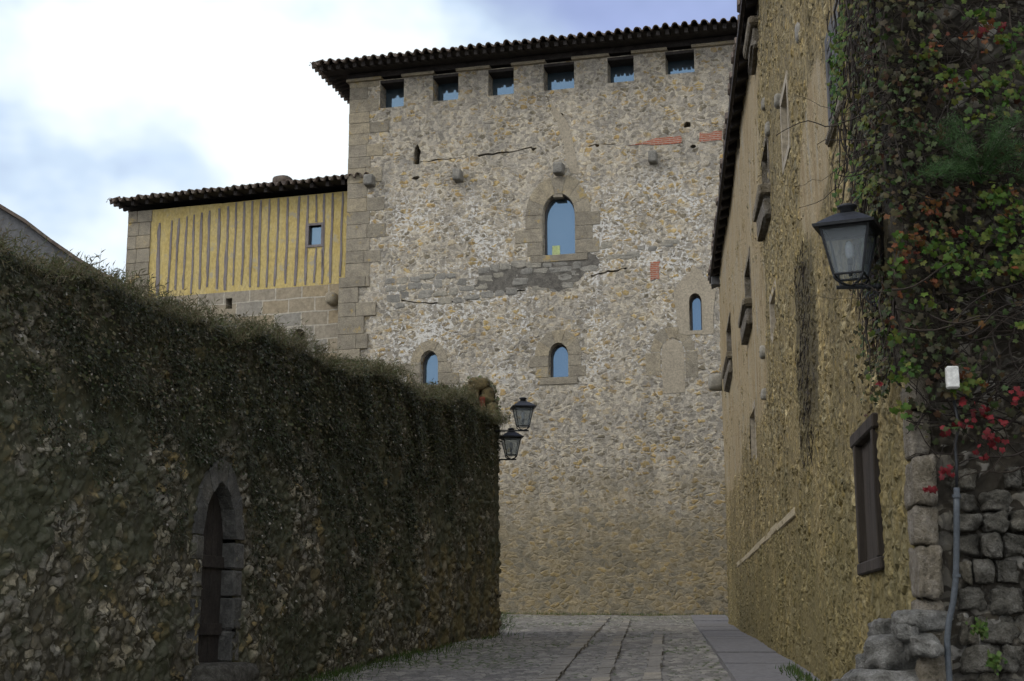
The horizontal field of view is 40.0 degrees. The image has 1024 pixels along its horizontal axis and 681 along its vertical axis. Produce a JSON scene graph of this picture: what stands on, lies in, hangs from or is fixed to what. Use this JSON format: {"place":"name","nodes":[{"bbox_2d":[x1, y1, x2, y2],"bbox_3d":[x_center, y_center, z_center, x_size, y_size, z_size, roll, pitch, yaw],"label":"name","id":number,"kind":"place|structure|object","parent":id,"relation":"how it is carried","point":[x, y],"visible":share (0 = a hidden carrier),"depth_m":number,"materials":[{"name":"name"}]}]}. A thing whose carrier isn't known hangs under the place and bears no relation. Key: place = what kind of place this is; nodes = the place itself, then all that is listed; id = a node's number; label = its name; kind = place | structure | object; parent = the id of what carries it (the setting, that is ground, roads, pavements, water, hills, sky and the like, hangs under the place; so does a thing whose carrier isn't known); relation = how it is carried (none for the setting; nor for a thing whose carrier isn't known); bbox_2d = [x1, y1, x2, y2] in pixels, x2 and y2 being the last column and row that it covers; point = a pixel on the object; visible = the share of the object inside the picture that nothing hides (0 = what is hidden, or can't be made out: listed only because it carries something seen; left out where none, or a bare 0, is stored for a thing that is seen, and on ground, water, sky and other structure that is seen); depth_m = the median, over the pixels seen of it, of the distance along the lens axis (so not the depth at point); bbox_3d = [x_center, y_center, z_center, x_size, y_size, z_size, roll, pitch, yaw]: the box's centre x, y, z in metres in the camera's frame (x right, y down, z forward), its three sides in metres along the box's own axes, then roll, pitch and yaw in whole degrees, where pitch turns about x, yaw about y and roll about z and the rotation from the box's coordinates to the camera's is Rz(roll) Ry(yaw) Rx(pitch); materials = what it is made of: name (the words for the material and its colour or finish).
{"place":"outdoors","nodes":[
{"label":"outdoors","id":0,"kind":"place"},
{"bbox_2d":[0,0,738,281],"label":"sky","id":1,"kind":"structure","parent":0,"point":[101,100],"materials":[{"name":"white"}]},
{"bbox_2d":[312,614,731,680],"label":"cobbled street","id":2,"kind":"structure","parent":0,"point":[689,654],"depth_m":18.52,"materials":[{"name":"grey stone"}]},
{"bbox_2d":[240,611,822,680],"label":"grass","id":3,"kind":"structure","parent":0,"point":[800,673],"depth_m":17.72,"materials":[{"name":"green plant"}]},
{"bbox_2d":[691,615,819,680],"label":"pavement","id":4,"kind":"structure","parent":0,"point":[741,656],"depth_m":16.56,"materials":[{"name":"grey stone"}]},
{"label":"ground","id":5,"kind":"structure","parent":0,"visible":0},
{"bbox_2d":[0,204,105,275],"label":"gable end","id":6,"kind":"structure","parent":5,"relation":"on","point":[19,223],"depth_m":24.81,"materials":[{"name":"stone"}]},
{"bbox_2d":[107,172,368,362],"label":"plastered annex","id":7,"kind":"object","parent":5,"relation":"on","point":[278,242],"visible":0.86,"depth_m":42.08,"materials":[{"name":"yellow paint"}]},
{"bbox_2d":[306,222,323,247],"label":"window","id":8,"kind":"structure","parent":7,"relation":"in","point":[316,233],"depth_m":41.63,"materials":[{"name":"blue glass"}]},
{"bbox_2d":[0,252,501,680],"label":"garden wall","id":9,"kind":"structure","parent":5,"relation":"on","point":[132,640],"depth_m":13.77,"materials":[{"name":"grey stone"}]},
{"bbox_2d":[198,492,223,662],"bbox_3d":[-3.100,2.332,14.217,0.065,1.819,0.754,-3,-12,14],"label":"door","id":10,"kind":"structure","parent":9,"relation":"in","point":[209,630],"depth_m":14.33,"materials":[{"name":"black wood"}]},
{"bbox_2d":[0,219,516,680],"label":"wall growth","id":11,"kind":"object","parent":9,"relation":"attached to","point":[173,307],"depth_m":15.32,"materials":[{"name":"green plant"}]},
{"bbox_2d":[462,375,500,425],"bbox_3d":[-0.582,1.069,25.035,0.796,0.930,0.471,0,-12,0],"label":"stone pinnacle","id":12,"kind":"object","parent":9,"relation":"on","point":[483,386],"visible":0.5,"depth_m":24.90,"materials":[{"name":"brown stone"}]},
{"bbox_2d":[499,428,523,459],"bbox_3d":[-0.122,1.945,25.058,0.616,0.796,0.400,2,-12,-8],"label":"wall lantern","id":13,"kind":"object","parent":9,"relation":"attached to","point":[511,436],"depth_m":25.02,"materials":[{"name":"black metal"}]},
{"bbox_2d":[495,397,536,431],"bbox_3d":[-0.001,1.412,24.900,0.822,0.841,0.423,2,-12,-8],"label":"wall lantern","id":14,"kind":"object","parent":9,"relation":"attached to","point":[522,404],"depth_m":24.91,"materials":[{"name":"black metal"}]},
{"bbox_2d":[499,611,520,631],"bbox_3d":[-0.219,5.077,25.167,0.779,0.609,0.743,0,-12,0],"label":"fern","id":15,"kind":"object","parent":5,"relation":"on","point":[502,618],"visible":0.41,"depth_m":25.22,"materials":[{"name":"green plant"}]},
{"bbox_2d":[309,16,737,616],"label":"stone tower","id":16,"kind":"structure","parent":5,"relation":"on","point":[531,220],"depth_m":38.81,"materials":[{"name":"grey stone"}]},
{"bbox_2d":[386,88,403,107],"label":"window","id":17,"kind":"structure","parent":16,"relation":"in","point":[394,97],"depth_m":41.74,"materials":[{"name":"blue glass"}]},
{"bbox_2d":[423,353,437,384],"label":"window","id":18,"kind":"structure","parent":16,"relation":"in","point":[430,366],"depth_m":39.55,"materials":[{"name":"blue glass"}]},
{"bbox_2d":[438,83,457,100],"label":"window","id":19,"kind":"structure","parent":16,"relation":"in","point":[445,91],"depth_m":41.34,"materials":[{"name":"blue glass"}]},
{"bbox_2d":[493,77,513,95],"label":"window","id":20,"kind":"structure","parent":16,"relation":"in","point":[501,86],"depth_m":40.93,"materials":[{"name":"blue glass"}]},
{"bbox_2d":[551,345,567,376],"bbox_3d":[1.333,0.586,38.639,0.526,0.938,0.050,-3,-12,14],"label":"window","id":21,"kind":"structure","parent":16,"relation":"in","point":[559,357],"depth_m":38.65,"materials":[{"name":"blue glass"}]},
{"bbox_2d":[545,197,574,254],"bbox_3d":[1.368,-3.185,39.406,0.898,1.746,0.050,-3,-12,14],"label":"window","id":22,"kind":"structure","parent":16,"relation":"in","point":[560,214],"depth_m":39.41,"materials":[{"name":"blue glass"}]},
{"bbox_2d":[548,71,573,89],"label":"window","id":23,"kind":"structure","parent":16,"relation":"in","point":[563,80],"depth_m":40.51,"materials":[{"name":"blue glass"}]},
{"bbox_2d":[611,65,633,82],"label":"window","id":24,"kind":"structure","parent":16,"relation":"in","point":[623,73],"depth_m":40.08,"materials":[{"name":"blue glass"}]},
{"bbox_2d":[668,59,694,73],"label":"window","id":25,"kind":"structure","parent":16,"relation":"in","point":[684,66],"depth_m":39.68,"materials":[{"name":"blue glass"}]},
{"bbox_2d":[690,296,701,329],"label":"window","id":26,"kind":"structure","parent":16,"relation":"in","point":[696,306],"depth_m":37.95,"materials":[{"name":"blue glass"}]},
{"bbox_2d":[535,616,610,680],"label":"paving strip","id":27,"kind":"object","parent":5,"relation":"on","point":[556,670],"visible":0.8,"depth_m":18.40,"materials":[{"name":"stone"}]},
{"bbox_2d":[591,619,630,680],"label":"paving strip","id":28,"kind":"object","parent":5,"relation":"on","point":[606,667],"visible":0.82,"depth_m":17.55,"materials":[{"name":"stone"}]},
{"bbox_2d":[642,632,663,680],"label":"paving strip","id":29,"kind":"object","parent":5,"relation":"on","point":[652,672],"visible":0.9,"depth_m":16.30,"materials":[{"name":"stone"}]},
{"bbox_2d":[708,0,1023,680],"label":"stone house","id":30,"kind":"structure","parent":5,"relation":"on","point":[840,544],"depth_m":10.86,"materials":[{"name":"brown stone"}]},
{"bbox_2d":[721,313,732,391],"bbox_3d":[4.285,0.181,27.133,0.450,1.320,2.373,-1,-12,6],"label":"window","id":31,"kind":"structure","parent":30,"relation":"in","point":[727,370],"depth_m":27.19,"materials":[{"name":"stone"}]},
{"bbox_2d":[737,139,740,165],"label":"blocked window","id":32,"kind":"structure","parent":30,"relation":"in","point":[738,141],"depth_m":22.81,"materials":[{"name":"beige stone"}]},
{"bbox_2d":[738,246,752,344],"bbox_3d":[3.604,-0.639,20.946,0.451,1.168,1.639,-1,-12,6],"label":"window","id":33,"kind":"structure","parent":30,"relation":"in","point":[745,322],"depth_m":20.71,"materials":[{"name":"stone"}]},
{"bbox_2d":[743,4,758,75],"bbox_3d":[3.233,-3.926,18.159,0.452,0.735,1.138,-1,-12,6],"label":"window","id":34,"kind":"structure","parent":30,"relation":"in","point":[750,49],"depth_m":17.90,"materials":[{"name":"stone"}]},
{"bbox_2d":[750,399,756,459],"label":"blocked window","id":35,"kind":"structure","parent":30,"relation":"in","point":[753,415],"depth_m":20.94,"materials":[{"name":"beige stone"}]},
{"bbox_2d":[752,136,770,241],"bbox_3d":[3.155,-1.871,17.001,0.450,1.115,1.251,-1,-12,6],"label":"window","id":36,"kind":"structure","parent":30,"relation":"in","point":[761,215],"depth_m":16.75,"materials":[{"name":"stone"}]},
{"bbox_2d":[769,278,775,342],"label":"blocked window","id":37,"kind":"structure","parent":30,"relation":"in","point":[772,298],"depth_m":16.64,"materials":[{"name":"beige stone"}]},
{"bbox_2d":[780,70,790,174],"bbox_3d":[2.870,-2.198,14.256,0.220,0.806,0.860,-1,-12,6],"label":"blocked window","id":38,"kind":"structure","parent":30,"relation":"in","point":[784,101],"depth_m":14.56,"materials":[{"name":"beige stone"}]},
{"bbox_2d":[794,232,818,471],"bbox_3d":[2.599,0.159,12.509,0.010,2.049,1.814,-1,-12,6],"label":"dead creeper","id":39,"kind":"object","parent":30,"relation":"attached to","point":[802,272],"visible":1,"depth_m":12.51,"materials":[{"name":"brown plant"}]},
{"bbox_2d":[824,0,842,146],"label":"window","id":40,"kind":"structure","parent":30,"relation":"in","point":[832,130],"depth_m":10.36,"materials":[{"name":"grey wood"}]},
{"bbox_2d":[812,203,885,306],"bbox_3d":[1.909,-0.437,7.725,0.443,0.668,0.336,-5,-13,23],"label":"wall lantern","id":41,"kind":"object","parent":30,"relation":"attached to","point":[848,221],"depth_m":7.72,"materials":[{"name":"black metal"}]},
{"bbox_2d":[826,0,902,423],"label":"wall ivy","id":42,"kind":"object","parent":30,"relation":"attached to","point":[860,193],"depth_m":8.17,"materials":[{"name":"green plant"}]},
{"bbox_2d":[849,413,884,575],"bbox_3d":[2.355,0.998,8.930,0.250,0.938,1.063,-1,-12,6],"label":"window","id":43,"kind":"structure","parent":30,"relation":"in","point":[863,442],"depth_m":9.02,"materials":[{"name":"brown wood"}]},
{"bbox_2d":[776,0,1023,493],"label":"virginia creeper","id":44,"kind":"object","parent":30,"relation":"attached to","point":[950,257],"visible":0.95,"depth_m":7.44,"materials":[{"name":"green plant"}]},
{"bbox_2d":[944,400,960,680],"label":"drain pipe","id":45,"kind":"object","parent":30,"relation":"attached to","point":[956,497],"visible":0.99,"depth_m":7.09,"materials":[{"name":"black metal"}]},
{"bbox_2d":[945,366,959,388],"bbox_3d":[2.252,0.189,7.201,0.064,0.116,0.046,-1,-12,6],"label":"junction box","id":46,"kind":"object","parent":30,"relation":"attached to","point":[952,377],"visible":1,"depth_m":7.18,"materials":[{"name":"white plastic"}]},
{"bbox_2d":[895,105,1023,185],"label":"wall plant","id":47,"kind":"object","parent":30,"relation":"attached to","point":[973,164],"depth_m":7.42,"materials":[{"name":"green plant"}]},
{"bbox_2d":[965,617,988,640],"bbox_3d":[2.334,1.439,7.032,0.113,0.118,0.106,0,-12,0],"label":"tuft","id":48,"kind":"object","parent":30,"relation":"attached to","point":[981,627],"visible":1,"depth_m":7.02,"materials":[{"name":"green plant"}]},
{"bbox_2d":[985,649,1007,675],"bbox_3d":[2.402,1.596,6.986,0.109,0.131,0.101,-7,-14,32],"label":"tuft","id":49,"kind":"object","parent":30,"relation":"attached to","point":[993,661],"visible":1,"depth_m":6.98,"materials":[{"name":"green plant"}]},
{"bbox_2d":[841,669,918,680],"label":"boulder","id":50,"kind":"object","parent":5,"relation":"on","point":[876,675],"visible":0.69,"depth_m":7.15,"materials":[{"name":"grey stone"}]},
{"bbox_2d":[855,653,864,668],"bbox_3d":[1.916,1.732,7.558,0.149,0.108,0.161,0,-12,0],"label":"boulder","id":51,"kind":"object","parent":50,"relation":"on","point":[860,660],"visible":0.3,"depth_m":7.52,"materials":[{"name":"grey stone"}]},
{"bbox_2d":[863,634,919,670],"bbox_3d":[2.018,1.647,7.359,0.377,0.226,0.326,0,-12,0],"label":"boulder","id":52,"kind":"object","parent":50,"relation":"on","point":[885,651],"visible":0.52,"depth_m":7.23,"materials":[{"name":"grey stone"}]},
{"bbox_2d":[867,618,891,636],"bbox_3d":[2.041,1.587,7.644,0.208,0.159,0.209,0,-12,0],"label":"boulder","id":53,"kind":"object","parent":52,"relation":"on","point":[879,626],"visible":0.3,"depth_m":7.58,"materials":[{"name":"grey stone"}]},
{"bbox_2d":[904,632,944,657],"bbox_3d":[2.068,1.533,7.089,0.170,0.128,0.213,0,-12,0],"label":"boulder","id":54,"kind":"object","parent":52,"relation":"on","point":[923,644],"visible":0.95,"depth_m":7.01,"materials":[{"name":"grey stone"}]},
{"bbox_2d":[891,624,918,641],"bbox_3d":[1.997,1.484,7.155,0.128,0.093,0.158,0,-12,0],"label":"boulder","id":55,"kind":"object","parent":54,"relation":"on","point":[903,632],"visible":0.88,"depth_m":7.09,"materials":[{"name":"grey stone"}]},
{"bbox_2d":[891,609,953,632],"bbox_3d":[2.081,1.438,7.203,0.312,0.123,0.214,2,-12,-10],"label":"boulder","id":56,"kind":"object","parent":55,"relation":"on","point":[928,620],"visible":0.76,"depth_m":7.12,"materials":[{"name":"grey stone"}]}
]}

